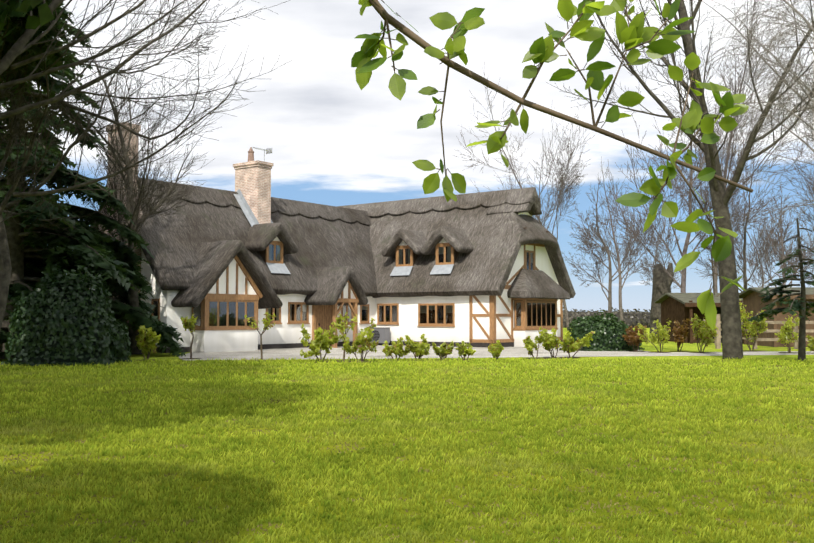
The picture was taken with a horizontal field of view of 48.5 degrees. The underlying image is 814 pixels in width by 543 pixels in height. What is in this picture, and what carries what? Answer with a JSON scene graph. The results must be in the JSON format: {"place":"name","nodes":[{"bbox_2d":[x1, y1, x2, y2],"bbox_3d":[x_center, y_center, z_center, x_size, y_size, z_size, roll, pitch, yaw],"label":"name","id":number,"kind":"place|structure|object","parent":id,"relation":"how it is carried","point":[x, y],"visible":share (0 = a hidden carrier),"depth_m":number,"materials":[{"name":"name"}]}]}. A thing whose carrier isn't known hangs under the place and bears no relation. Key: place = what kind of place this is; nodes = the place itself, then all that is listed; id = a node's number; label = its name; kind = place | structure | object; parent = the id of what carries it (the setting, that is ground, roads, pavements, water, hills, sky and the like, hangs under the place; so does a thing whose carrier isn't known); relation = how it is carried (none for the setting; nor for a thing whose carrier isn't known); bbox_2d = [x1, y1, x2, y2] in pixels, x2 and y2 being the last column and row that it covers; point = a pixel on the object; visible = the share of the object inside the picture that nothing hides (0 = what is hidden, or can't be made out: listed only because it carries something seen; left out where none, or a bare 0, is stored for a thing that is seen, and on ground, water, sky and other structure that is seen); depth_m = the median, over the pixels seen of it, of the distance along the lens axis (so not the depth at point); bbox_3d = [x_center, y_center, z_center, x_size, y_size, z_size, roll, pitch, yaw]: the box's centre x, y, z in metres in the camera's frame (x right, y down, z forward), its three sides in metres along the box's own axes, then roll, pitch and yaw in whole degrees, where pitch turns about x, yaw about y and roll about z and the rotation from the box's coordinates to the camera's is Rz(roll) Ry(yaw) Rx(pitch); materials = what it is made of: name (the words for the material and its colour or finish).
{"place":"outdoors","nodes":[
{"label":"outdoors","id":0,"kind":"place"},
{"bbox_2d":[200,227,551,327],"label":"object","id":1,"kind":"object","parent":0,"point":[415,256],"visible":0.06,"depth_m":43.67,"materials":[{"name":"brown wood"}]},
{"bbox_2d":[0,328,813,542],"bbox_3d":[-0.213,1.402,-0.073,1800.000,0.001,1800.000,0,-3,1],"label":"ground","id":2,"kind":"structure","parent":0,"point":[669,346],"depth_m":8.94,"materials":[{"name":"green plant"}]},
{"bbox_2d":[0,0,54,37],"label":"leaves","id":3,"kind":"object","parent":2,"relation":"on","point":[18,9],"visible":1,"depth_m":16.95,"materials":[{"name":"green plant"}]},
{"bbox_2d":[0,0,80,105],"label":"conifer","id":4,"kind":"object","parent":2,"relation":"on","point":[17,33],"depth_m":23.86,"materials":[{"name":"green plant"}]},
{"bbox_2d":[0,31,81,329],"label":"bare tree","id":5,"kind":"object","parent":2,"relation":"on","point":[5,268],"visible":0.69,"depth_m":24.83,"materials":[{"name":"brown plant"}]},
{"bbox_2d":[1,264,118,366],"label":"evergreen bush","id":6,"kind":"object","parent":2,"relation":"on","point":[73,281],"depth_m":26.36,"materials":[{"name":"green plant"}]},
{"bbox_2d":[0,3,185,358],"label":"conifer","id":7,"kind":"object","parent":2,"relation":"on","point":[67,254],"depth_m":31.09,"materials":[{"name":"green plant"}]},
{"bbox_2d":[0,0,188,91],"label":"tree","id":8,"kind":"object","parent":2,"relation":"on","point":[17,48],"visible":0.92,"depth_m":20.03,"materials":[{"name":"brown plant"}]},
{"bbox_2d":[0,16,221,242],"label":"tree","id":9,"kind":"object","parent":2,"relation":"on","point":[40,185],"visible":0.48,"depth_m":27.06,"materials":[{"name":"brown plant"}]},
{"bbox_2d":[0,0,291,205],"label":"overhanging tree limbs","id":10,"kind":"object","parent":9,"relation":"attached to","point":[60,96],"visible":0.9,"depth_m":23.27,"materials":[{"name":"brown plant"}]},
{"bbox_2d":[102,315,131,362],"bbox_3d":[-9.380,2.145,28.103,1.759,1.954,1.771,0,-3,1],"label":"bush","id":11,"kind":"object","parent":2,"relation":"on","point":[119,345],"depth_m":27.86,"materials":[{"name":"green plant"}]},
{"bbox_2d":[55,44,207,354],"bbox_3d":[-9.981,-2.909,33.996,8.511,12.111,5.053,-3,-4,44],"label":"bare tree","id":12,"kind":"object","parent":2,"relation":"on","point":[133,300],"visible":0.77,"depth_m":33.88,"materials":[{"name":"brown plant"}]},
{"bbox_2d":[180,314,197,358],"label":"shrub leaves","id":13,"kind":"object","parent":2,"relation":"on","point":[193,321],"depth_m":30.50,"materials":[{"name":"green plant"}]},
{"bbox_2d":[243,313,275,359],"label":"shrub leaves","id":14,"kind":"object","parent":2,"relation":"on","point":[264,323],"depth_m":29.02,"materials":[{"name":"green plant"}]},
{"bbox_2d":[89,212,560,346],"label":"house walls","id":15,"kind":"structure","parent":2,"relation":"on","point":[284,332],"depth_m":42.81,"materials":[{"name":"white paint"}]},
{"bbox_2d":[171,240,282,308],"bbox_3d":[-8.242,0.139,38.126,3.730,2.847,4.900,-2,-4,37],"label":"thatched roof","id":16,"kind":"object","parent":15,"relation":"attached to","point":[215,259],"visible":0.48,"depth_m":36.91,"materials":[{"name":"grey wicker"}]},
{"bbox_2d":[90,195,376,296],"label":"roof","id":17,"kind":"structure","parent":15,"relation":"on","point":[182,235],"depth_m":40.86,"materials":[{"name":"grey wicker"}]},
{"bbox_2d":[99,122,273,321],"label":"chimneys","id":18,"kind":"object","parent":17,"relation":"on","point":[253,181],"visible":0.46,"depth_m":42.30,"materials":[{"name":"brick"}]},
{"bbox_2d":[248,147,253,161],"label":"chimney pot","id":19,"kind":"object","parent":18,"relation":"on","point":[250,154],"visible":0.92,"depth_m":43.02,"materials":[{"name":"beige ceramic"}]},
{"bbox_2d":[253,147,271,161],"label":"tv aerial","id":20,"kind":"object","parent":18,"relation":"on","point":[268,150],"visible":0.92,"depth_m":43.02,"materials":[{"name":"silver metal"}]},
{"bbox_2d":[106,178,370,225],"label":"ridge cap","id":21,"kind":"object","parent":17,"relation":"on","point":[227,198],"visible":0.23,"depth_m":44.92,"materials":[{"name":"grey wicker"}]},
{"bbox_2d":[234,189,453,275],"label":"lead flashing","id":22,"kind":"object","parent":17,"relation":"on","point":[282,268],"visible":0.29,"depth_m":42.58,"materials":[{"name":"grey metal"}]},
{"bbox_2d":[245,223,298,254],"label":"dormer roof","id":23,"kind":"structure","parent":15,"relation":"attached to","point":[261,237],"depth_m":40.83,"materials":[{"name":"grey wicker"}]},
{"bbox_2d":[304,266,367,305],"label":"porch roof","id":24,"kind":"structure","parent":15,"relation":"attached to","point":[332,282],"depth_m":41.93,"materials":[{"name":"grey wicker"}]},
{"bbox_2d":[151,241,562,347],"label":"house oak frames","id":25,"kind":"structure","parent":15,"relation":"attached to","point":[331,312],"depth_m":42.50,"materials":[{"name":"brown wood"}]},
{"bbox_2d":[153,245,554,325],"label":"house glass","id":26,"kind":"object","parent":25,"relation":"in","point":[250,313],"visible":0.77,"depth_m":43.28,"materials":[{"name":"black glass"}]},
{"bbox_2d":[190,237,556,351],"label":"white house panels","id":27,"kind":"object","parent":15,"relation":"attached to","point":[221,340],"visible":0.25,"depth_m":37.41,"materials":[{"name":"white paint"}]},
{"bbox_2d":[381,229,426,256],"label":"dormer roof","id":28,"kind":"structure","parent":15,"relation":"attached to","point":[415,241],"depth_m":45.66,"materials":[{"name":"grey wicker"}]},
{"bbox_2d":[336,187,540,217],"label":"ridge cap","id":29,"kind":"object","parent":15,"relation":"on","point":[488,199],"visible":0.54,"depth_m":47.26,"materials":[{"name":"grey wicker"}]},
{"bbox_2d":[420,226,473,254],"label":"dormer roof","id":30,"kind":"structure","parent":15,"relation":"attached to","point":[457,239],"depth_m":44.10,"materials":[{"name":"grey wicker"}]},
{"bbox_2d":[370,206,575,297],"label":"roof","id":31,"kind":"structure","parent":15,"relation":"on","point":[485,266],"depth_m":44.66,"materials":[{"name":"grey wicker"}]},
{"bbox_2d":[486,198,541,214],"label":"roof gablet hood","id":32,"kind":"object","parent":31,"relation":"on","point":[533,209],"visible":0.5,"depth_m":44.85,"materials":[{"name":"grey wicker"}]},
{"bbox_2d":[509,212,557,249],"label":"roof hip","id":33,"kind":"object","parent":15,"relation":"attached to","point":[535,233],"visible":0.71,"depth_m":44.29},
{"bbox_2d":[507,269,569,299],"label":"bay window roof","id":34,"kind":"structure","parent":15,"relation":"attached to","point":[528,283],"depth_m":43.72,"materials":[{"name":"grey wicker"}]},
{"bbox_2d":[335,312,356,360],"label":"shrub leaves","id":35,"kind":"object","parent":2,"relation":"on","point":[341,324],"depth_m":28.73,"materials":[{"name":"green plant"}]},
{"bbox_2d":[156,340,562,352],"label":"wall base","id":36,"kind":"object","parent":2,"relation":"on","point":[300,345],"depth_m":41.85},
{"bbox_2d":[453,62,594,330],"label":"tree","id":37,"kind":"object","parent":2,"relation":"on","point":[562,192],"visible":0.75,"depth_m":89.13,"materials":[{"name":"grey plant"}]},
{"bbox_2d":[505,147,559,229],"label":"tree","id":38,"kind":"object","parent":2,"relation":"on","point":[544,221],"visible":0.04,"depth_m":85.46,"materials":[{"name":"brown plant"}]},
{"bbox_2d":[559,310,636,350],"bbox_3d":[8.099,2.635,38.445,3.425,2.028,2.133,0,-3,1],"label":"hedge","id":39,"kind":"object","parent":2,"relation":"on","point":[575,328],"depth_m":37.76,"materials":[{"name":"green plant"}]},
{"bbox_2d":[562,172,647,317],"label":"tree","id":40,"kind":"object","parent":2,"relation":"on","point":[584,240],"visible":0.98,"depth_m":69.08,"materials":[{"name":"brown plant"}]},
{"bbox_2d":[563,307,650,327],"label":"hedge","id":41,"kind":"object","parent":2,"relation":"on","point":[629,321],"depth_m":122.52,"materials":[{"name":"plant"}]},
{"bbox_2d":[567,156,662,320],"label":"tree","id":42,"kind":"object","parent":2,"relation":"on","point":[621,285],"visible":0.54,"depth_m":95.33,"materials":[{"name":"brown plant"}]},
{"bbox_2d":[621,323,644,349],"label":"hedge leaves","id":43,"kind":"object","parent":2,"relation":"on","point":[639,348],"visible":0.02,"depth_m":39.35,"materials":[{"name":"green plant"}]},
{"bbox_2d":[633,217,680,288],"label":"tree","id":44,"kind":"object","parent":2,"relation":"on","point":[651,266],"visible":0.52,"depth_m":113.17,"materials":[{"name":"grey plant"}]},
{"bbox_2d":[649,263,673,338],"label":"dead trunk","id":45,"kind":"object","parent":2,"relation":"on","point":[662,282],"visible":0.67,"depth_m":59.37,"materials":[{"name":"brown plant"}]},
{"bbox_2d":[546,0,813,358],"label":"leaning tree","id":46,"kind":"object","parent":2,"relation":"on","point":[732,345],"visible":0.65,"depth_m":30.51,"materials":[{"name":"brown plant"}]},
{"bbox_2d":[596,59,769,292],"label":"tree","id":47,"kind":"object","parent":2,"relation":"on","point":[706,203],"visible":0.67,"depth_m":55.44,"materials":[{"name":"plant"}]},
{"bbox_2d":[654,293,743,343],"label":"shed","id":48,"kind":"structure","parent":2,"relation":"on","point":[679,307],"depth_m":50.52,"materials":[{"name":"wood"}]},
{"bbox_2d":[648,0,813,292],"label":"tree","id":49,"kind":"object","parent":2,"relation":"on","point":[729,142],"visible":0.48,"depth_m":61.26,"materials":[{"name":"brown plant"}]},
{"bbox_2d":[683,145,785,291],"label":"tree","id":50,"kind":"object","parent":2,"relation":"on","point":[743,258],"visible":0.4,"depth_m":71.56,"materials":[{"name":"plant"}]},
{"bbox_2d":[675,0,813,192],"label":"bare tree","id":51,"kind":"object","parent":2,"relation":"on","point":[785,32],"visible":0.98,"depth_m":24.90,"materials":[{"name":"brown plant"}]},
{"bbox_2d":[685,0,813,275],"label":"bare tree","id":52,"kind":"object","parent":2,"relation":"on","point":[807,144],"visible":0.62,"depth_m":34.50,"materials":[{"name":"brown plant"}]},
{"bbox_2d":[702,195,812,286],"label":"tree","id":53,"kind":"object","parent":2,"relation":"on","point":[754,280],"visible":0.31,"depth_m":119.27,"materials":[{"name":"grey plant"}]},
{"bbox_2d":[703,314,813,348],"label":"post and rail fence","id":54,"kind":"object","parent":2,"relation":"on","point":[717,340],"visible":0.27,"depth_m":40.06,"materials":[{"name":"brown wood"}]},
{"bbox_2d":[739,287,813,346],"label":"shed","id":55,"kind":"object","parent":2,"relation":"on","point":[751,297],"visible":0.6,"depth_m":43.68,"materials":[{"name":"wood"}]},
{"bbox_2d":[743,181,813,286],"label":"tree","id":56,"kind":"object","parent":2,"relation":"on","point":[773,244],"visible":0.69,"depth_m":61.95,"materials":[{"name":"grey plant"}]},
{"bbox_2d":[748,218,813,360],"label":"conifer tree","id":57,"kind":"object","parent":2,"relation":"on","point":[796,305],"depth_m":28.90,"materials":[{"name":"green plant"}]},
{"bbox_2d":[776,114,813,207],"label":"tree","id":58,"kind":"object","parent":2,"relation":"on","point":[807,175],"visible":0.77,"depth_m":66.79,"materials":[{"name":"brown plant"}]},
{"bbox_2d":[789,86,813,246],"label":"tree","id":59,"kind":"object","parent":2,"relation":"on","point":[805,213],"visible":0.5,"depth_m":70.09,"materials":[{"name":"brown plant"}]},
{"bbox_2d":[791,205,813,271],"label":"tree","id":60,"kind":"object","parent":2,"relation":"on","point":[804,235],"visible":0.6,"depth_m":90.20,"materials":[{"name":"grey plant"}]},
{"bbox_2d":[0,0,813,311],"label":"sky","id":61,"kind":"structure","parent":0,"point":[333,141],"materials":[{"name":"white"}]},
{"bbox_2d":[179,345,813,359],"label":"drive gravel","id":62,"kind":"structure","parent":0,"point":[338,351],"depth_m":34.04,"materials":[{"name":"grey gravel"}]},
{"bbox_2d":[370,327,390,344],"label":"heat pump unit","id":63,"kind":"object","parent":62,"relation":"on","point":[381,334],"visible":0.71,"depth_m":45.10,"materials":[{"name":"grey metal"}]},
{"bbox_2d":[137,350,813,362],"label":"soil patches","id":64,"kind":"object","parent":62,"relation":"on","point":[525,358],"visible":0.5,"depth_m":31.42,"materials":[{"name":"brown soil"}]},
{"bbox_2d":[135,325,160,359],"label":"shrub leaves","id":65,"kind":"object","parent":64,"relation":"on","point":[151,341],"depth_m":29.36,"materials":[{"name":"green plant"}]},
{"bbox_2d":[299,322,340,361],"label":"shrub leaves","id":66,"kind":"object","parent":64,"relation":"on","point":[324,340],"depth_m":28.36,"materials":[{"name":"green plant"}]},
{"bbox_2d":[339,318,378,361],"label":"shrub leaves","id":67,"kind":"object","parent":64,"relation":"on","point":[360,340],"depth_m":28.40,"materials":[{"name":"green plant"}]},
{"bbox_2d":[382,337,410,359],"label":"shrub leaves","id":68,"kind":"object","parent":64,"relation":"on","point":[395,349],"depth_m":29.43,"materials":[{"name":"green plant"}]},
{"bbox_2d":[404,334,429,359],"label":"shrub leaves","id":69,"kind":"object","parent":64,"relation":"on","point":[422,347],"depth_m":29.55,"materials":[{"name":"green plant"}]},
{"bbox_2d":[432,341,453,359],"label":"shrub leaves","id":70,"kind":"object","parent":64,"relation":"on","point":[441,349],"depth_m":29.70,"materials":[{"name":"green plant"}]},
{"bbox_2d":[455,341,475,359],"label":"shrub leaves","id":71,"kind":"object","parent":64,"relation":"on","point":[469,350],"depth_m":29.77,"materials":[{"name":"green plant"}]},
{"bbox_2d":[487,340,503,358],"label":"shrub leaves","id":72,"kind":"object","parent":64,"relation":"on","point":[495,349],"depth_m":29.98,"materials":[{"name":"green plant"}]},
{"bbox_2d":[523,327,545,357],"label":"shrub leaves","id":73,"kind":"object","parent":64,"relation":"on","point":[530,344],"depth_m":30.87,"materials":[{"name":"green plant"}]},
{"bbox_2d":[541,328,560,357],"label":"shrub leaves","id":74,"kind":"object","parent":64,"relation":"on","point":[549,341],"depth_m":30.98,"materials":[{"name":"green plant"}]},
{"bbox_2d":[560,331,594,357],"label":"shrub leaves","id":75,"kind":"object","parent":64,"relation":"on","point":[568,341],"depth_m":31.23,"materials":[{"name":"green plant"}]},
{"bbox_2d":[622,326,646,350],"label":"shrub leaves","id":76,"kind":"object","parent":64,"relation":"on","point":[635,337],"depth_m":37.02,"materials":[{"name":"brown plant"}]},
{"bbox_2d":[638,319,671,351],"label":"shrub leaves","id":77,"kind":"object","parent":64,"relation":"on","point":[664,332],"depth_m":36.26,"materials":[{"name":"green plant"}]},
{"bbox_2d":[672,319,689,350],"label":"shrub leaves","id":78,"kind":"object","parent":64,"relation":"on","point":[682,334],"depth_m":37.06,"materials":[{"name":"brown plant"}]},
{"bbox_2d":[690,313,718,352],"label":"shrub leaves","id":79,"kind":"object","parent":64,"relation":"on","point":[706,334],"depth_m":35.51,"materials":[{"name":"green plant"}]},
{"bbox_2d":[739,302,767,350],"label":"shrub leaves","id":80,"kind":"object","parent":64,"relation":"on","point":[753,328],"depth_m":37.71,"materials":[{"name":"green plant"}]},
{"bbox_2d":[774,310,799,352],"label":"shrub leaves","id":81,"kind":"object","parent":64,"relation":"on","point":[784,336],"depth_m":35.63,"materials":[{"name":"green plant"}]},
{"bbox_2d":[806,334,813,350],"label":"shrub leaves","id":82,"kind":"object","parent":64,"relation":"on","point":[810,345],"depth_m":35.00,"materials":[{"name":"green plant"}]},
{"bbox_2d":[351,0,752,330],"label":"branch","id":83,"kind":"object","parent":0,"point":[633,34],"depth_m":1.80,"materials":[{"name":"green plant"}]}
]}

